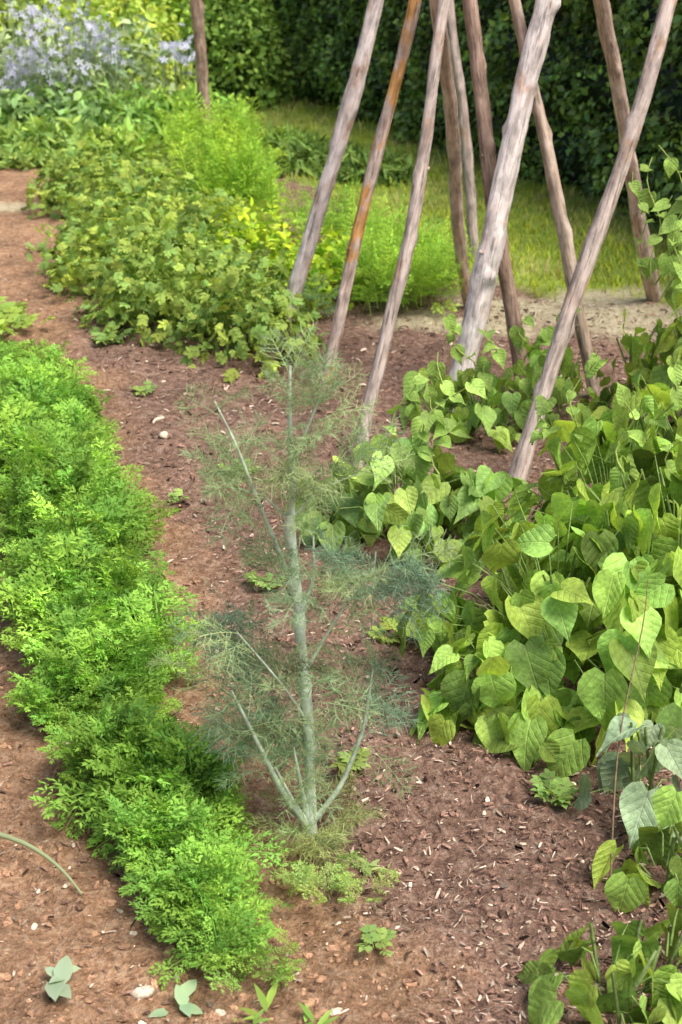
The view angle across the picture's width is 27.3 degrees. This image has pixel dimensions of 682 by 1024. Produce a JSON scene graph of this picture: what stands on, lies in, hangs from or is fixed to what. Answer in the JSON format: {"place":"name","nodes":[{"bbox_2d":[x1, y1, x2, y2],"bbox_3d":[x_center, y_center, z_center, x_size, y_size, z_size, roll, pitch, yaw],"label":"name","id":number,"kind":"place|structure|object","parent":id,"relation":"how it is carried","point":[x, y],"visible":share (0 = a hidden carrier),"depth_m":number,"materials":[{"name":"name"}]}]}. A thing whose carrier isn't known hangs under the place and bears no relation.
{"place":"outdoors","nodes":[
{"label":"outdoors","id":0,"kind":"place"},
{"bbox_2d":[0,84,681,1023],"bbox_3d":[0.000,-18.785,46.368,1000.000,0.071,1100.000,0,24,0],"label":"ground","id":1,"kind":"structure","parent":0,"point":[16,228],"depth_m":2.99,"materials":[{"name":"soil"}]},
{"bbox_2d":[0,296,29,315],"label":"weed seedling","id":2,"kind":"object","parent":1,"relation":"on","point":[22,305],"visible":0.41,"depth_m":5.98,"materials":[{"name":"green plant"}]},
{"bbox_2d":[0,306,54,336],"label":"weed seedling","id":3,"kind":"object","parent":1,"relation":"on","point":[16,318],"visible":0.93,"depth_m":5.78,"materials":[{"name":"green plant"}]},
{"bbox_2d":[25,242,49,248],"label":"weed seedling","id":4,"kind":"object","parent":1,"relation":"on","point":[41,244],"visible":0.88,"depth_m":7.18,"materials":[{"name":"green plant"}]},
{"bbox_2d":[0,832,82,894],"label":"leek leaf","id":5,"kind":"object","parent":1,"relation":"on","point":[31,847],"visible":1,"depth_m":2.63,"materials":[{"name":"beige plant"}]},
{"bbox_2d":[45,955,80,1000],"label":"cabbage seedling","id":6,"kind":"object","parent":1,"relation":"on","point":[61,972],"visible":1,"depth_m":2.35,"materials":[{"name":"green plant"}]},
{"bbox_2d":[0,0,173,26],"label":"background shrubs","id":7,"kind":"object","parent":1,"relation":"on","point":[32,3],"depth_m":13.55,"materials":[{"name":"green plant"}]},
{"bbox_2d":[0,0,177,145],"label":"borage plant","id":8,"kind":"object","parent":1,"relation":"on","point":[18,105],"visible":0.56,"depth_m":9.93,"materials":[{"name":"green plant"}]},
{"bbox_2d":[0,0,196,126],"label":"borage flowers","id":9,"kind":"object","parent":8,"relation":"attached to","point":[36,42],"visible":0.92,"depth_m":9.73,"materials":[{"name":"purple plant"}]},
{"bbox_2d":[0,0,195,103],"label":"garden shrub","id":10,"kind":"object","parent":1,"relation":"on","point":[126,8],"visible":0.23,"depth_m":11.27,"materials":[{"name":"green plant"}]},
{"bbox_2d":[90,325,133,344],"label":"weed seedling","id":11,"kind":"object","parent":1,"relation":"on","point":[104,336],"visible":0.99,"depth_m":5.71,"materials":[{"name":"green plant"}]},
{"bbox_2d":[27,0,236,56],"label":"garden shrub","id":12,"kind":"object","parent":1,"relation":"on","point":[176,8],"visible":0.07,"depth_m":12.12,"materials":[{"name":"green plant"}]},
{"bbox_2d":[131,381,157,395],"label":"weed seedling","id":13,"kind":"object","parent":1,"relation":"on","point":[148,388],"visible":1,"depth_m":5.17,"materials":[{"name":"green plant"}]},
{"bbox_2d":[0,325,289,990],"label":"carrot row","id":14,"kind":"object","parent":1,"relation":"on","point":[85,604],"visible":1,"depth_m":3.10,"materials":[{"name":"green plant"}]},
{"bbox_2d":[20,120,328,383],"bbox_3d":[-0.872,-1.413,6.856,1.325,0.587,3.760,-5,25,-12],"label":"potato row","id":15,"kind":"object","parent":1,"relation":"on","point":[145,246],"visible":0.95,"depth_m":5.97,"materials":[{"name":"green plant"}]},
{"bbox_2d":[148,979,202,1017],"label":"cabbage seedling","id":16,"kind":"object","parent":1,"relation":"on","point":[183,992],"visible":1,"depth_m":2.33,"materials":[{"name":"green plant"}]},
{"bbox_2d":[168,488,190,501],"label":"weed seedling","id":17,"kind":"object","parent":1,"relation":"on","point":[176,493],"visible":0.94,"depth_m":4.26,"materials":[{"name":"green plant"}]},
{"bbox_2d":[190,0,211,128],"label":"wooden stake","id":18,"kind":"object","parent":1,"relation":"on","point":[197,7],"visible":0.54,"depth_m":8.60,"materials":[{"name":"brown wood"}]},
{"bbox_2d":[0,75,414,186],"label":"herb plants","id":19,"kind":"object","parent":1,"relation":"on","point":[308,152],"visible":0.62,"depth_m":9.24,"materials":[{"name":"green plant"}]},
{"bbox_2d":[145,92,299,230],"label":"asparagus ferns","id":20,"kind":"object","parent":1,"relation":"on","point":[226,160],"visible":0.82,"depth_m":7.36,"materials":[{"name":"green plant"}]},
{"bbox_2d":[166,0,295,111],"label":"round shrub","id":21,"kind":"object","parent":1,"relation":"on","point":[237,67],"visible":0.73,"depth_m":11.60,"materials":[{"name":"green plant"}]},
{"bbox_2d":[194,900,268,963],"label":"weed seedling","id":22,"kind":"object","parent":1,"relation":"on","point":[214,955],"visible":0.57,"depth_m":2.41,"materials":[{"name":"green plant"}]},
{"bbox_2d":[214,459,261,473],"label":"weed seedling","id":23,"kind":"object","parent":1,"relation":"on","point":[247,462],"visible":0.29,"depth_m":4.44,"materials":[{"name":"green plant"}]},
{"bbox_2d":[234,983,277,1023],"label":"weed seedling","id":24,"kind":"object","parent":1,"relation":"on","point":[265,1002],"visible":0.99,"depth_m":2.31,"materials":[{"name":"green plant"}]},
{"bbox_2d":[205,916,307,992],"bbox_3d":[-0.141,0.760,2.383,0.171,0.069,0.186,0,24,0],"label":"weed seedling","id":25,"kind":"object","parent":1,"relation":"on","point":[260,956],"visible":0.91,"depth_m":2.37,"materials":[{"name":"green plant"}]},
{"bbox_2d":[243,570,285,589],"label":"weed seedling","id":26,"kind":"object","parent":1,"relation":"on","point":[250,575],"visible":0.75,"depth_m":3.69,"materials":[{"name":"green plant"}]},
{"bbox_2d":[215,272,338,325],"bbox_3d":[-0.265,-0.909,5.994,0.585,0.216,0.364,-18,29,-34],"label":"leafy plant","id":27,"kind":"object","parent":1,"relation":"on","point":[312,297],"visible":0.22,"depth_m":6.03,"materials":[{"name":"green plant"}]},
{"bbox_2d":[195,197,378,311],"bbox_3d":[-0.258,-1.146,6.326,0.893,0.461,0.742,0,24,0],"label":"golden oregano","id":28,"kind":"object","parent":1,"relation":"on","point":[277,238],"visible":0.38,"depth_m":6.27,"materials":[{"name":"green plant"}]},
{"bbox_2d":[145,321,463,886],"bbox_3d":[-0.079,0.168,2.591,0.561,1.048,0.406,-13,27,-27],"label":"fennel plant","id":29,"kind":"object","parent":1,"relation":"on","point":[308,817],"visible":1,"depth_m":2.58,"materials":[{"name":"green plant"}]},
{"bbox_2d":[268,850,362,910],"bbox_3d":[-0.046,0.676,2.578,0.179,0.071,0.156,0,24,0],"label":"weed seedling","id":30,"kind":"object","parent":1,"relation":"on","point":[310,876],"visible":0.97,"depth_m":2.58,"materials":[{"name":"green plant"}]},
{"bbox_2d":[298,1002,337,1023],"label":"weed seedling","id":31,"kind":"object","parent":1,"relation":"on","point":[309,1014],"visible":1,"depth_m":2.29,"materials":[{"name":"green plant"}]},
{"bbox_2d":[268,0,383,351],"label":"wooden bean pole","id":32,"kind":"object","parent":1,"relation":"on","point":[349,105],"visible":0.81,"depth_m":5.46,"materials":[{"name":"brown wood"}]},
{"bbox_2d":[0,246,674,1023],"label":"pebbles","id":33,"kind":"object","parent":1,"relation":"on","point":[142,992],"visible":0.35,"depth_m":2.52,"materials":[{"name":"grey stone"}]},
{"bbox_2d":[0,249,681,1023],"bbox_3d":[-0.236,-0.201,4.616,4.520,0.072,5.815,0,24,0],"label":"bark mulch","id":34,"kind":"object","parent":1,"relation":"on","point":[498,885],"visible":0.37,"depth_m":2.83,"materials":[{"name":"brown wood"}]},
{"bbox_2d":[0,231,681,1023],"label":"soil clods","id":35,"kind":"object","parent":1,"relation":"on","point":[168,955],"visible":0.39,"depth_m":2.60,"materials":[{"name":"brown soil"}]},
{"bbox_2d":[297,850,399,909],"bbox_3d":[0.014,0.683,2.575,0.192,0.066,0.135,0,24,0],"label":"weed seedling","id":36,"kind":"object","parent":1,"relation":"on","point":[346,881],"visible":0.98,"depth_m":2.57,"materials":[{"name":"green plant"}]},
{"bbox_2d":[330,747,370,777],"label":"weed seedling","id":37,"kind":"object","parent":1,"relation":"on","point":[362,753],"visible":0.78,"depth_m":2.97,"materials":[{"name":"green plant"}]},
{"bbox_2d":[317,0,421,391],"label":"wooden bean pole","id":38,"kind":"object","parent":1,"relation":"on","point":[373,169],"visible":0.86,"depth_m":5.06,"materials":[{"name":"brown wood"}]},
{"bbox_2d":[353,856,392,879],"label":"weed seedling","id":39,"kind":"object","parent":1,"relation":"on","point":[375,862],"visible":0.61,"depth_m":2.67,"materials":[{"name":"green plant"}]},
{"bbox_2d":[355,924,396,956],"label":"weed seedling","id":40,"kind":"object","parent":1,"relation":"on","point":[367,936],"visible":1,"depth_m":2.45,"materials":[{"name":"green plant"}]},
{"bbox_2d":[278,174,478,315],"bbox_3d":[0.164,-1.291,6.622,0.810,0.412,1.671,-9,26,-20],"label":"dill row","id":41,"kind":"object","parent":1,"relation":"on","point":[378,255],"visible":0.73,"depth_m":6.21,"materials":[{"name":"green plant"}]},
{"bbox_2d":[364,615,399,644],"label":"weed seedling","id":42,"kind":"object","parent":1,"relation":"on","point":[388,640],"visible":0.66,"depth_m":3.47,"materials":[{"name":"green plant"}]},
{"bbox_2d":[351,0,450,467],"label":"wooden bean pole","id":43,"kind":"object","parent":1,"relation":"on","point":[405,256],"visible":0.86,"depth_m":4.50,"materials":[{"name":"brown wood"}]},
{"bbox_2d":[285,353,540,574],"bbox_3d":[0.162,-0.147,3.900,0.750,0.572,0.491,10,26,22],"label":"bean plant","id":44,"kind":"object","parent":1,"relation":"on","point":[439,494],"visible":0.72,"depth_m":3.83,"materials":[{"name":"green plant"}]},
{"bbox_2d":[429,0,469,305],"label":"wooden bean pole","id":45,"kind":"object","parent":1,"relation":"on","point":[453,138],"visible":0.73,"depth_m":5.48,"materials":[{"name":"brown wood"}]},
{"bbox_2d":[236,0,681,231],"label":"hedge","id":46,"kind":"object","parent":1,"relation":"on","point":[320,38],"visible":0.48,"depth_m":8.66,"materials":[{"name":"green plant"}]},
{"bbox_2d":[447,0,478,259],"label":"wooden bean pole","id":47,"kind":"object","parent":1,"relation":"on","point":[468,174],"visible":0.82,"depth_m":6.83,"materials":[{"name":"brown wood"}]},
{"bbox_2d":[462,0,529,392],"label":"wooden bean pole","id":48,"kind":"object","parent":1,"relation":"on","point":[486,141],"visible":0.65,"depth_m":4.89,"materials":[{"name":"brown wood"}]},
{"bbox_2d":[399,292,603,453],"bbox_3d":[0.585,-0.481,4.793,0.762,0.458,0.515,-7,25,-14],"label":"bean plant","id":49,"kind":"object","parent":1,"relation":"on","point":[473,416],"visible":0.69,"depth_m":4.74,"materials":[{"name":"green plant"}]},
{"bbox_2d":[448,0,560,411],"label":"wooden bean pole","id":50,"kind":"object","parent":1,"relation":"on","point":[484,272],"visible":0.8,"depth_m":4.81,"materials":[{"name":"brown wood"}]},
{"bbox_2d":[381,347,681,777],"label":"bean plant","id":51,"kind":"object","parent":1,"relation":"on","point":[616,534],"visible":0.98,"depth_m":3.08,"materials":[{"name":"green plant"}]},
{"bbox_2d":[529,768,578,808],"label":"weed seedling","id":52,"kind":"object","parent":1,"relation":"on","point":[558,790],"visible":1,"depth_m":2.87,"materials":[{"name":"green plant"}]},
{"bbox_2d":[508,0,601,399],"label":"wooden bean pole","id":53,"kind":"object","parent":1,"relation":"on","point":[559,214],"visible":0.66,"depth_m":4.91,"materials":[{"name":"brown wood"}]},
{"bbox_2d":[508,0,676,492],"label":"wooden bean pole","id":54,"kind":"object","parent":1,"relation":"on","point":[520,466],"visible":0.92,"depth_m":4.37,"materials":[{"name":"brown wood"}]},
{"bbox_2d":[516,903,681,1023],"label":"bean plant","id":55,"kind":"object","parent":1,"relation":"on","point":[630,970],"visible":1,"depth_m":2.29,"materials":[{"name":"green plant"}]},
{"bbox_2d":[593,0,661,302],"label":"wooden bean pole","id":56,"kind":"object","parent":1,"relation":"on","point":[605,27],"visible":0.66,"depth_m":5.51,"materials":[{"name":"brown wood"}]},
{"bbox_2d":[574,712,681,848],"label":"bean plant","id":57,"kind":"object","parent":1,"relation":"on","point":[636,806],"visible":0.86,"depth_m":2.72,"materials":[{"name":"green plant"}]},
{"bbox_2d":[610,579,647,876],"bbox_3d":[0.547,0.416,2.705,0.021,0.442,0.417,6,25,14],"label":"dry twig","id":58,"kind":"object","parent":1,"relation":"on","point":[611,858],"visible":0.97,"depth_m":2.70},
{"bbox_2d":[588,145,681,452],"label":"bean plant","id":59,"kind":"object","parent":1,"relation":"on","point":[667,344],"visible":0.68,"depth_m":4.57,"materials":[{"name":"green plant"}]},
{"bbox_2d":[592,785,681,913],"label":"bean plant","id":60,"kind":"object","parent":1,"relation":"on","point":[629,892],"visible":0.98,"depth_m":2.57,"materials":[{"name":"green plant"}]},
{"bbox_2d":[243,74,680,304],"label":"lawn grass","id":61,"kind":"structure","parent":0,"point":[527,226],"depth_m":7.83,"materials":[{"name":"green plant"}]}
]}

